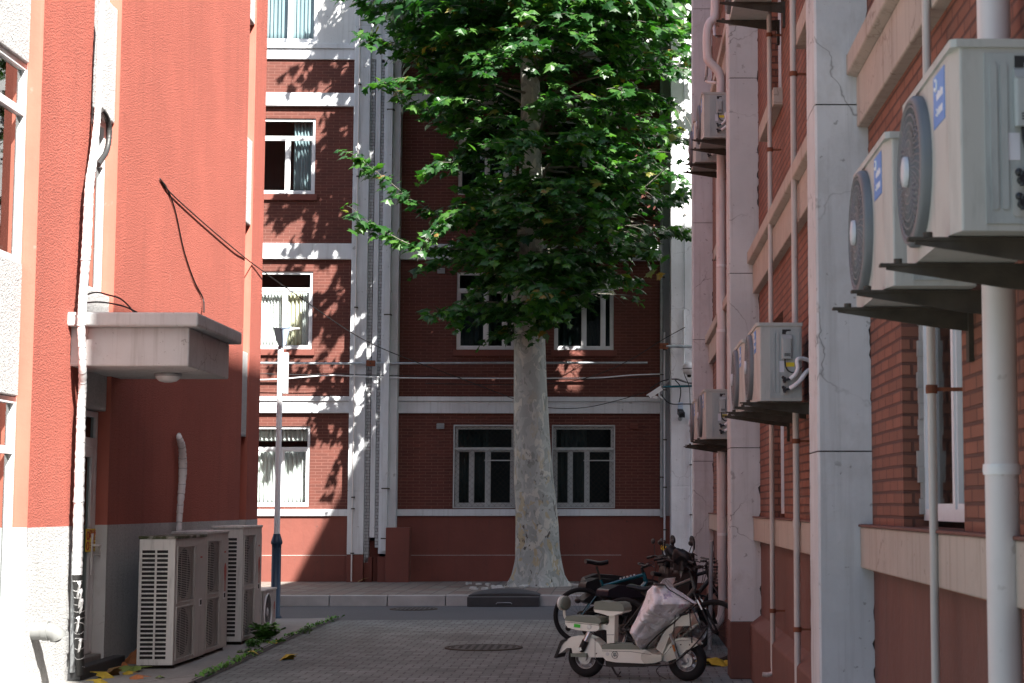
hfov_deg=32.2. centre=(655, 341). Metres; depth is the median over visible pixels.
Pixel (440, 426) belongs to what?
wall vent
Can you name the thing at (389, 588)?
sidewalk
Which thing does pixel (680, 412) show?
box camera
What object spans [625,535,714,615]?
moped
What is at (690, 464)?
conduit
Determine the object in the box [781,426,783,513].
window
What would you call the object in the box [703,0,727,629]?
downpipe
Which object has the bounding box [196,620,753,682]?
alley paving
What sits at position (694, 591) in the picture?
bicycle
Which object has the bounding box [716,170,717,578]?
conduit
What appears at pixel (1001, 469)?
downpipe
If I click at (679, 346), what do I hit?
conduit
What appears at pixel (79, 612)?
insulated pipe
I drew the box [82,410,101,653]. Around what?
door
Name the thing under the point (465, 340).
window
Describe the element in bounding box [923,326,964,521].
window
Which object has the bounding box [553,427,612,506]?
window
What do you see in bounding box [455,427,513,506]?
window
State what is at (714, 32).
condensate pipe
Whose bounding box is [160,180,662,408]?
cable
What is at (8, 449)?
window
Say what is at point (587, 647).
electric scooter
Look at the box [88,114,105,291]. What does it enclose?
window
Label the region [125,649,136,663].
fallen leaf
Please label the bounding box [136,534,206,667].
tower air conditioner
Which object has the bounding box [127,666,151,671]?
fallen leaf
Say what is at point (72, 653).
conduit
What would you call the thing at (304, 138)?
window
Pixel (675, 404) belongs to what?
cable
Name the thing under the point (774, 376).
wall air conditioner
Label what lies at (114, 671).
fallen leaf
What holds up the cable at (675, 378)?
hanging from the steel bracket
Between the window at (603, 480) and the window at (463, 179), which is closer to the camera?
the window at (603, 480)
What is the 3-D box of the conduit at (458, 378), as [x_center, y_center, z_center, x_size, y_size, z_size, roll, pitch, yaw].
[-4.340,0.725,36.086,8.881,0.165,0.024,0,-5,-2]
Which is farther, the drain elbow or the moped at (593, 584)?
the moped at (593, 584)
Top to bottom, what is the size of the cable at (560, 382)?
1.201 m
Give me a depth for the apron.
18.65 m
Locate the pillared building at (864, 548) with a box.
[691,0,1023,682]
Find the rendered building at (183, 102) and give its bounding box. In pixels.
[0,0,267,682]
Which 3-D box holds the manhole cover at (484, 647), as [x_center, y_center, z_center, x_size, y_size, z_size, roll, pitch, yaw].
[-2.064,3.680,21.190,0.940,0.017,0.940,0,-5,-1]
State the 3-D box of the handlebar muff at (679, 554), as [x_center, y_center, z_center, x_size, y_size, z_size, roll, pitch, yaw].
[0.338,2.603,20.877,0.270,0.318,0.238,-4,-7,39]
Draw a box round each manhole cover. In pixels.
[390,607,437,610]
[445,644,522,650]
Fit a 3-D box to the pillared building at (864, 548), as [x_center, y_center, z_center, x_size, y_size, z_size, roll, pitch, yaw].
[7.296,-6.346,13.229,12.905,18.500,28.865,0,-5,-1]
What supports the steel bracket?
attached to the brick building at (451, 502)
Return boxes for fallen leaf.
[88,678,107,682]
[93,672,113,678]
[106,665,123,674]
[120,665,132,671]
[122,671,133,674]
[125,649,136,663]
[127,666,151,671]
[129,674,150,679]
[280,654,295,660]
[707,657,727,666]
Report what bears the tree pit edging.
on the sidewalk
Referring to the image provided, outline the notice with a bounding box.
[85,528,95,551]
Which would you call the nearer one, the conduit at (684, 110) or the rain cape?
the rain cape
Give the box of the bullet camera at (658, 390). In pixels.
[647,386,663,399]
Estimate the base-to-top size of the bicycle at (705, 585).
1.038 m
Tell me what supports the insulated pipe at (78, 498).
attached to the rendered building at (183, 102)
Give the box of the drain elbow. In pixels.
[29,621,65,642]
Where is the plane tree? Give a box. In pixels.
[331,0,691,587]
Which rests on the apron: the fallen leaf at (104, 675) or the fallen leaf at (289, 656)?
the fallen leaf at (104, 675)
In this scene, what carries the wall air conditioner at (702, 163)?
attached to the pillared building at (864, 548)
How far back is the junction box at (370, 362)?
35.97 m
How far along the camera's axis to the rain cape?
17.15 m
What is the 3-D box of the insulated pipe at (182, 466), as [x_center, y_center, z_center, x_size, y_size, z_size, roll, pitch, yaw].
[-5.664,1.735,21.006,0.116,1.296,0.294,0,-5,-1]
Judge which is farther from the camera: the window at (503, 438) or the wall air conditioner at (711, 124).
the window at (503, 438)
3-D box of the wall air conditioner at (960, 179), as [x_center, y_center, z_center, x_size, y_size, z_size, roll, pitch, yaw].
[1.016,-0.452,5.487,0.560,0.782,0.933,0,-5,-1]
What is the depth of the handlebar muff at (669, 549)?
22.35 m
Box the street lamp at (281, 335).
[271,326,299,618]
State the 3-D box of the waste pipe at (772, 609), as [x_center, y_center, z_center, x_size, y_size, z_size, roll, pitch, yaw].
[1.031,-1.511,15.306,0.252,8.742,0.057,0,-5,-1]
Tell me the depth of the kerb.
30.33 m
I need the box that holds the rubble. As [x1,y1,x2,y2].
[466,582,504,589]
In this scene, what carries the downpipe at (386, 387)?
attached to the brick building at (451, 502)
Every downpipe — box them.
[381,0,394,550]
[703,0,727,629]
[976,0,1022,682]
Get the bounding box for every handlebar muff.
[664,544,675,556]
[673,548,693,571]
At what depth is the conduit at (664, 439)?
36.35 m
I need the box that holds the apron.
[62,617,337,682]
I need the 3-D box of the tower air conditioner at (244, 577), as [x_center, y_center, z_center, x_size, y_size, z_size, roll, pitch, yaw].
[-5.203,3.006,21.893,0.396,1.430,1.140,0,-5,-1]
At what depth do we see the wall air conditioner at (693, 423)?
21.82 m
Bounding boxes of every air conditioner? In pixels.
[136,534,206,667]
[171,530,229,656]
[212,525,262,643]
[260,587,276,626]
[683,119,716,177]
[684,399,727,452]
[690,92,725,154]
[691,389,726,447]
[716,0,784,44]
[722,339,792,441]
[735,322,808,422]
[832,131,981,361]
[879,39,1023,289]
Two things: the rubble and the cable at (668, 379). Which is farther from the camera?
the cable at (668, 379)
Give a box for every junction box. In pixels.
[366,360,374,365]
[659,343,667,348]
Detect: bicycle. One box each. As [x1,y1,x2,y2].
[553,559,676,640]
[597,564,727,659]
[643,557,727,635]
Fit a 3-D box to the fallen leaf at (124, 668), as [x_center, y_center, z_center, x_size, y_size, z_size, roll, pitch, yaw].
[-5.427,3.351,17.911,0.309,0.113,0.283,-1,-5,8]
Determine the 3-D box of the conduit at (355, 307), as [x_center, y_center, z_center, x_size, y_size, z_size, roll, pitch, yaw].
[-6.150,-1.300,36.264,0.070,12.371,0.064,0,-5,-1]
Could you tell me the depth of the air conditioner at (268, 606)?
22.98 m
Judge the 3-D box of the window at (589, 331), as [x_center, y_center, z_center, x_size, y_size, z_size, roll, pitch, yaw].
[-1.490,-0.616,36.840,1.237,1.611,0.254,0,-5,-2]
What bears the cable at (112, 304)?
attached to the rendered building at (183, 102)
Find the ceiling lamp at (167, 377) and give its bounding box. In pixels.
[154,372,181,382]
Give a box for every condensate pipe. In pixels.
[705,65,716,86]
[713,24,721,37]
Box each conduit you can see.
[70,552,75,672]
[260,362,647,364]
[260,373,659,379]
[350,16,361,580]
[659,25,664,516]
[663,332,666,554]
[666,345,691,347]
[683,96,685,309]
[683,310,684,363]
[689,430,691,535]
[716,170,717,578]
[922,0,961,682]
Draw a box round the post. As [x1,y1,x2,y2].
[707,541,712,649]
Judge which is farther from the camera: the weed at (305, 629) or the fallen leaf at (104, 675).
the weed at (305, 629)
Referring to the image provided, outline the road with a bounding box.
[279,606,592,619]
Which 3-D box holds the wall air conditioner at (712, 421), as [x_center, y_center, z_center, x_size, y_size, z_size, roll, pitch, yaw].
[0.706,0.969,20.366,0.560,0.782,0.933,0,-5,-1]
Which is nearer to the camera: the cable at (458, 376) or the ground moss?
the ground moss
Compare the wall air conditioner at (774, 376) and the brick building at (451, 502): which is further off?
the brick building at (451, 502)
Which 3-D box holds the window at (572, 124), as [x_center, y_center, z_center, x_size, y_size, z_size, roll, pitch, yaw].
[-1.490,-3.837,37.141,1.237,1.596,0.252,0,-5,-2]
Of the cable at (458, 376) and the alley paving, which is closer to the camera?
the alley paving
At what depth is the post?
21.02 m
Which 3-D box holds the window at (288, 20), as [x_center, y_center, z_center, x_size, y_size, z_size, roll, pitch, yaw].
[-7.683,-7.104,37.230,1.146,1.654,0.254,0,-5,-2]
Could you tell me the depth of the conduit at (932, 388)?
7.39 m
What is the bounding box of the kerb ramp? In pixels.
[467,588,540,606]
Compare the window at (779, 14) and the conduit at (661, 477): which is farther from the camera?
the conduit at (661, 477)
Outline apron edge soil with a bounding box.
[191,618,339,682]
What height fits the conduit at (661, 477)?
11.223 m
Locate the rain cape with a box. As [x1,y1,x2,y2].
[625,577,707,678]
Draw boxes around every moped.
[574,539,695,637]
[576,538,696,632]
[592,540,717,647]
[599,540,702,640]
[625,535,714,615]
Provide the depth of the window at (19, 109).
15.97 m
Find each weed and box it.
[245,622,285,642]
[245,638,263,647]
[297,626,312,633]
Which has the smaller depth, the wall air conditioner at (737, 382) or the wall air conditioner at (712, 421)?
the wall air conditioner at (737, 382)
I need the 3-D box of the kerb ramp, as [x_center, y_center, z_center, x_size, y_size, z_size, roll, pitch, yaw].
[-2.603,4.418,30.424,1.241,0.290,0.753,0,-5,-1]
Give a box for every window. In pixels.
[0,46,27,263]
[0,395,15,677]
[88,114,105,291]
[257,426,309,506]
[261,272,312,348]
[264,119,315,193]
[267,0,317,41]
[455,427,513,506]
[456,272,514,349]
[458,120,515,194]
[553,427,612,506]
[554,273,613,349]
[555,121,612,177]
[778,0,781,86]
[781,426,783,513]
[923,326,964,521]
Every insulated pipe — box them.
[72,0,104,574]
[72,575,84,675]
[176,433,186,530]
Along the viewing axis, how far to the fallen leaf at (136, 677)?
17.08 m
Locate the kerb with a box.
[280,595,593,605]
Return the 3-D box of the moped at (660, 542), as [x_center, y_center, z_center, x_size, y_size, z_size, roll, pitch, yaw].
[0.006,3.082,21.584,1.758,1.280,0.710,5,-7,-41]
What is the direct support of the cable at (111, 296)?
attached to the rendered building at (183, 102)
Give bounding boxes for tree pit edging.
[519,583,577,587]
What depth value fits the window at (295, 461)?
36.36 m
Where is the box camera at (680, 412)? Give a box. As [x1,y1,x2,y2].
[677,402,684,420]
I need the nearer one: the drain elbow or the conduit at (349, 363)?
the drain elbow
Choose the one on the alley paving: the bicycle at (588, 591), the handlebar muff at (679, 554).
the bicycle at (588, 591)
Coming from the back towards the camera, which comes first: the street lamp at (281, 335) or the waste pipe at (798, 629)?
the street lamp at (281, 335)
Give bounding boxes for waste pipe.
[762,12,784,676]
[789,0,810,682]
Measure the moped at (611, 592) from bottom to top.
1.295 m
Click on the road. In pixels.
(445, 613)
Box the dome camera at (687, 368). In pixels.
[683,362,691,376]
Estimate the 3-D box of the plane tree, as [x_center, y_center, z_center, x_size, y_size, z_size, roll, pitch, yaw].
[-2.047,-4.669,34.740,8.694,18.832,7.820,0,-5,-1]
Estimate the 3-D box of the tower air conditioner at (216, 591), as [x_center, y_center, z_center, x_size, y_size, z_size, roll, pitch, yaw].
[-5.197,2.858,20.104,0.396,1.390,1.150,0,-5,-1]
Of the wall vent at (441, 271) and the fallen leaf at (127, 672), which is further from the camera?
the wall vent at (441, 271)
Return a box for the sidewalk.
[261,581,584,595]
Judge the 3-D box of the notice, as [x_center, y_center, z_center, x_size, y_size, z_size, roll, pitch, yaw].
[-5.783,2.038,18.065,0.012,0.235,0.387,0,-5,-1]
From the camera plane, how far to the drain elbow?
15.83 m
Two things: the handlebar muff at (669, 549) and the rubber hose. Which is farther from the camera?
the handlebar muff at (669, 549)
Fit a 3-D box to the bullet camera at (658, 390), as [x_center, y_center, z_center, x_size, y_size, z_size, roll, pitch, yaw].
[0.007,1.045,35.949,0.380,0.276,0.264,0,-5,-1]
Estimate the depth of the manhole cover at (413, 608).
29.28 m
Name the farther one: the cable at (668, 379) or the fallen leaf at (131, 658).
the cable at (668, 379)
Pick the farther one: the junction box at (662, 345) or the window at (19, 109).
the junction box at (662, 345)
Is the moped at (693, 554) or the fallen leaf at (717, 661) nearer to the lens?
the fallen leaf at (717, 661)
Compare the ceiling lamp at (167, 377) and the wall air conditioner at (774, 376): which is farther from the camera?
the ceiling lamp at (167, 377)
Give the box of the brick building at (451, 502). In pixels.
[257,0,691,581]
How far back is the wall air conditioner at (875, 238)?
6.61 m
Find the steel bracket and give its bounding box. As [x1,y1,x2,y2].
[663,385,691,387]
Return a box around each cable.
[87,301,136,311]
[88,291,133,311]
[159,178,204,312]
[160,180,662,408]
[260,373,657,379]
[425,327,684,384]
[650,379,691,388]
[661,394,691,404]
[662,378,691,385]
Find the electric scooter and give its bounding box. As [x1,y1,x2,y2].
[554,581,706,680]
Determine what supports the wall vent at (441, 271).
attached to the brick building at (451, 502)
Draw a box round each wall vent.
[436,423,443,428]
[437,268,444,273]
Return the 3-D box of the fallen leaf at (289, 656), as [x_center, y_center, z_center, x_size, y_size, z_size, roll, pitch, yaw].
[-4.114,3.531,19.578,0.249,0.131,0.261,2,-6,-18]
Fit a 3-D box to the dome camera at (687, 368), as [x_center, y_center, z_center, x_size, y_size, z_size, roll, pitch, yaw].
[0.686,0.583,35.839,0.276,0.315,0.568,0,-5,-1]
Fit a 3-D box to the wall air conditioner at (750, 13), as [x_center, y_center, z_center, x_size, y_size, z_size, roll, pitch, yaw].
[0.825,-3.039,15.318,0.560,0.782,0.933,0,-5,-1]
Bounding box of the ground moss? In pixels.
[195,615,344,676]
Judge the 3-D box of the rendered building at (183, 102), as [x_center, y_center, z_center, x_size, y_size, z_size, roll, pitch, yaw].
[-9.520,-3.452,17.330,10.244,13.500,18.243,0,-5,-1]
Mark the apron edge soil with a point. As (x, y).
(201, 679)
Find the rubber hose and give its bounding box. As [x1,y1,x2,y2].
[96,107,111,166]
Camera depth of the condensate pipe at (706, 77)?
24.49 m
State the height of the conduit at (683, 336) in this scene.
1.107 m
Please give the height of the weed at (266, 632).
0.285 m
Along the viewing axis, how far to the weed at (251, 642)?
20.93 m
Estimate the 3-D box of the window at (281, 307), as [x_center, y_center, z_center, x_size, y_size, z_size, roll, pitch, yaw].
[-7.683,-0.636,36.624,1.146,1.611,0.252,0,-5,-2]
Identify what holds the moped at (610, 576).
on the alley paving
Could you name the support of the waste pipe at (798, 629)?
attached to the pillared building at (864, 548)
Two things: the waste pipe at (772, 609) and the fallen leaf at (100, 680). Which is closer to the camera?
the waste pipe at (772, 609)
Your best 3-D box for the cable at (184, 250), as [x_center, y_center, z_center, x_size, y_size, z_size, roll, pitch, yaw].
[-5.668,-1.106,21.259,0.106,1.347,2.189,0,-5,-1]

